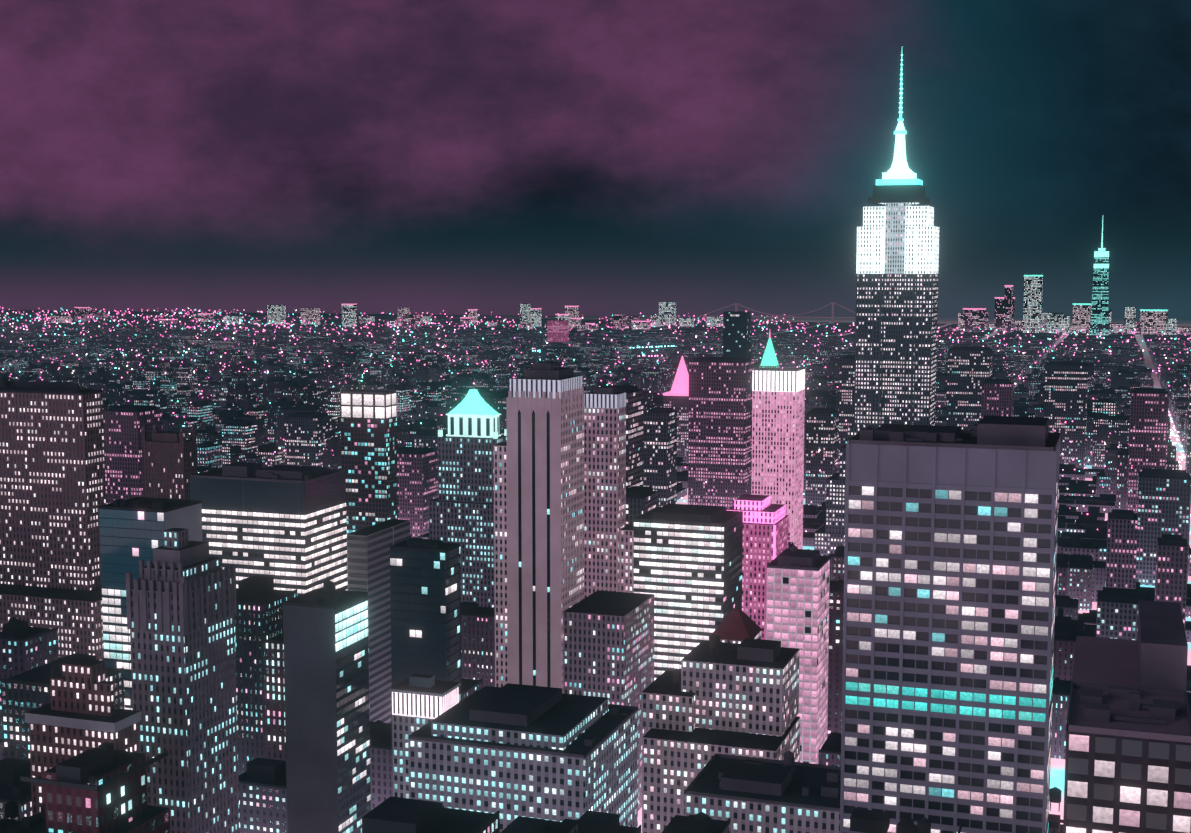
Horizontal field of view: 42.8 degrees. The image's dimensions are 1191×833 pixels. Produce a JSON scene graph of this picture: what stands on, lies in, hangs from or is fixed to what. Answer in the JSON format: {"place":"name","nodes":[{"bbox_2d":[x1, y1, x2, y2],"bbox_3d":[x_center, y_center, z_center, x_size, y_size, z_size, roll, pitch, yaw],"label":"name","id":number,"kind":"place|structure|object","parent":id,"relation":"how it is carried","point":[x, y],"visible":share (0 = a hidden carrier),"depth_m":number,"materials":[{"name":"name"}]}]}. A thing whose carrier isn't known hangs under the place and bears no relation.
{"place":"outdoors","nodes":[
{"label":"outdoors","id":0,"kind":"place"},
{"bbox_2d":[0,375,105,660],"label":"masonry tower","id":1,"kind":"structure","parent":0,"point":[52,483],"depth_m":743.93,"materials":[{"name":"black stone"}]},
{"bbox_2d":[390,674,460,797],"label":"building","id":2,"kind":"structure","parent":0,"point":[419,701],"depth_m":625.47,"materials":[{"name":"white concrete"}]},
{"bbox_2d":[409,683,637,831],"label":"office building","id":3,"kind":"structure","parent":0,"point":[510,752],"depth_m":531.15,"materials":[{"name":"concrete"}]},
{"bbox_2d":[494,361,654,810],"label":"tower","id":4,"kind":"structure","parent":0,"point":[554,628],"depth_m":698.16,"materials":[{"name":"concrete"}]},
{"bbox_2d":[0,273,1190,832],"bbox_3d":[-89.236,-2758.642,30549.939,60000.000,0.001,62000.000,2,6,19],"label":"ground","id":5,"kind":"structure","parent":0,"point":[552,295],"depth_m":14549.65,"materials":[{"name":"grey"}]},
{"bbox_2d":[25,658,141,814],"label":"stepped building","id":6,"kind":"structure","parent":5,"relation":"on","point":[79,713],"depth_m":497.18,"materials":[{"name":"grey concrete"}]},
{"bbox_2d":[99,497,202,709],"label":"office building","id":7,"kind":"structure","parent":5,"relation":"on","point":[131,532],"depth_m":640.44,"materials":[{"name":"glass"}]},
{"bbox_2d":[141,423,196,499],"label":"gothic tower","id":8,"kind":"structure","parent":5,"relation":"on","point":[169,462],"depth_m":1053.71,"materials":[{"name":"black stone"}]},
{"bbox_2d":[126,528,239,832],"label":"art deco tower","id":9,"kind":"structure","parent":5,"relation":"on","point":[181,602],"depth_m":521.14,"materials":[{"name":"concrete"}]},
{"bbox_2d":[189,462,347,595],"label":"office building","id":10,"kind":"structure","parent":5,"relation":"on","point":[285,526],"depth_m":734.90,"materials":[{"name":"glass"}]},
{"bbox_2d":[283,580,370,832],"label":"high-rise building","id":11,"kind":"structure","parent":5,"relation":"on","point":[326,688],"depth_m":594.66,"materials":[{"name":"grey concrete"}]},
{"bbox_2d":[340,389,397,533],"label":"skyscraper","id":12,"kind":"structure","parent":5,"relation":"on","point":[369,441],"depth_m":1226.94,"materials":[{"name":"glass"}]},
{"bbox_2d":[347,519,409,722],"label":"high-rise building","id":13,"kind":"structure","parent":5,"relation":"on","point":[368,559],"depth_m":784.49,"materials":[{"name":"grey concrete"}]},
{"bbox_2d":[50,302,722,330],"bbox_3d":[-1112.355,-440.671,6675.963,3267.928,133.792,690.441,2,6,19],"label":"distant buildings","id":14,"kind":"structure","parent":5,"relation":"on","point":[530,317],"depth_m":6448.64,"materials":[{"name":"grey"}]},
{"bbox_2d":[390,538,461,746],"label":"dark glass tower","id":15,"kind":"structure","parent":5,"relation":"on","point":[425,585],"depth_m":663.62,"materials":[{"name":"glass"}]},
{"bbox_2d":[429,389,506,607],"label":"skyscraper","id":16,"kind":"structure","parent":5,"relation":"on","point":[461,509],"depth_m":924.46,"materials":[{"name":"concrete"}]},
{"bbox_2d":[547,320,568,342],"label":"pink tower","id":17,"kind":"structure","parent":5,"relation":"on","point":[557,330],"depth_m":4469.04,"materials":[{"name":"pink"}]},
{"bbox_2d":[0,312,1190,832],"bbox_3d":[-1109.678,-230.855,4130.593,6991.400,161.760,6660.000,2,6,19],"label":"city blocks","id":18,"kind":"structure","parent":5,"relation":"on","point":[232,414],"depth_m":1933.51,"materials":[{"name":"black concrete"}]},
{"bbox_2d":[0,307,1190,532],"bbox_3d":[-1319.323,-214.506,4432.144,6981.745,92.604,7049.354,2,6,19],"label":"city point lights","id":19,"kind":"object","parent":5,"relation":"on","point":[492,341],"visible":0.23,"depth_m":5165.37},
{"bbox_2d":[584,387,633,598],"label":"skyscraper","id":20,"kind":"structure","parent":5,"relation":"on","point":[608,548],"depth_m":779.95,"materials":[{"name":"concrete"}]},
{"bbox_2d":[103,346,1190,536],"bbox_3d":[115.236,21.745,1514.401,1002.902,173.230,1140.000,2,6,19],"label":"mid-rise buildings","id":21,"kind":"structure","parent":5,"relation":"on","point":[720,425],"depth_m":1541.92,"materials":[{"name":"black concrete"}]},
{"bbox_2d":[120,299,1190,318],"bbox_3d":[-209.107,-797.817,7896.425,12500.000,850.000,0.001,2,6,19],"label":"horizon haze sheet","id":22,"kind":"object","parent":5,"relation":"on","point":[419,305],"visible":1,"depth_m":8127.62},
{"bbox_2d":[634,503,742,679],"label":"office building","id":23,"kind":"structure","parent":5,"relation":"on","point":[688,565],"depth_m":750.55,"materials":[{"name":"stone"}]},
{"bbox_2d":[641,634,799,832],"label":"stepped building","id":24,"kind":"structure","parent":5,"relation":"on","point":[706,702],"depth_m":574.92,"materials":[{"name":"concrete"}]},
{"bbox_2d":[711,608,761,643],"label":"red roof building","id":25,"kind":"structure","parent":5,"relation":"on","point":[738,625],"depth_m":663.39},
{"bbox_2d":[723,310,750,357],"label":"building","id":26,"kind":"structure","parent":5,"relation":"on","point":[736,334],"depth_m":2449.92,"materials":[{"name":"black"}]},
{"bbox_2d":[685,750,840,832],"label":"block","id":27,"kind":"structure","parent":5,"relation":"on","point":[788,794],"depth_m":490.45,"materials":[{"name":"concrete"}]},
{"bbox_2d":[759,331,779,368],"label":"pyramidal spire","id":28,"kind":"structure","parent":5,"relation":"on","point":[769,359],"depth_m":2287.52,"materials":[{"name":"teal metal"}]},
{"bbox_2d":[751,368,804,548],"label":"skyscraper","id":29,"kind":"structure","parent":5,"relation":"on","point":[778,402],"depth_m":1167.40,"materials":[{"name":"pink concrete"}]},
{"bbox_2d":[701,302,855,323],"bbox_3d":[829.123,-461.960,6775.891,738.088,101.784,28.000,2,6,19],"label":"suspension bridge","id":30,"kind":"structure","parent":5,"relation":"on","point":[737,304],"depth_m":6759.70,"materials":[{"name":"grey metal"}]},
{"bbox_2d":[766,545,829,763],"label":"high-rise building","id":31,"kind":"structure","parent":5,"relation":"on","point":[797,611],"depth_m":713.11,"materials":[{"name":"concrete"}]},
{"bbox_2d":[814,53,941,555],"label":"skyscraper","id":32,"kind":"structure","parent":5,"relation":"on","point":[897,263],"depth_m":1297.96,"materials":[{"name":"grey concrete"}]},
{"bbox_2d":[840,416,1059,832],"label":"slab tower","id":33,"kind":"structure","parent":5,"relation":"on","point":[950,551],"depth_m":419.78,"materials":[{"name":"concrete"}]},
{"bbox_2d":[943,219,1190,334],"bbox_3d":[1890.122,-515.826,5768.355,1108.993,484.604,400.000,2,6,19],"label":"distant downtown skyline","id":34,"kind":"structure","parent":5,"relation":"on","point":[1095,315],"depth_m":5780.93,"materials":[{"name":"teal"}]},
{"bbox_2d":[1063,600,1190,832],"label":"dark corner building","id":35,"kind":"structure","parent":5,"relation":"on","point":[1128,751],"depth_m":256.14,"materials":[{"name":"concrete"}]},
{"bbox_2d":[1096,468,1190,639],"bbox_3d":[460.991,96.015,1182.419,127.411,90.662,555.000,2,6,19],"label":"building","id":36,"kind":"structure","parent":5,"relation":"on","point":[1148,543],"depth_m":1092.10,"materials":[{"name":"black concrete"}]},
{"bbox_2d":[0,0,1190,273],"label":"sky","id":37,"kind":"structure","parent":0,"point":[137,136],"materials":[{"name":"purple"}]},
{"bbox_2d":[663,356,688,462],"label":"spired tower","id":38,"kind":"structure","parent":0,"point":[676,397],"depth_m":1973.07,"materials":[{"name":"pink"}]},
{"bbox_2d":[727,494,788,639],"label":"skyscraper","id":39,"kind":"structure","parent":0,"point":[765,531],"depth_m":923.45,"materials":[{"name":"pink concrete"}]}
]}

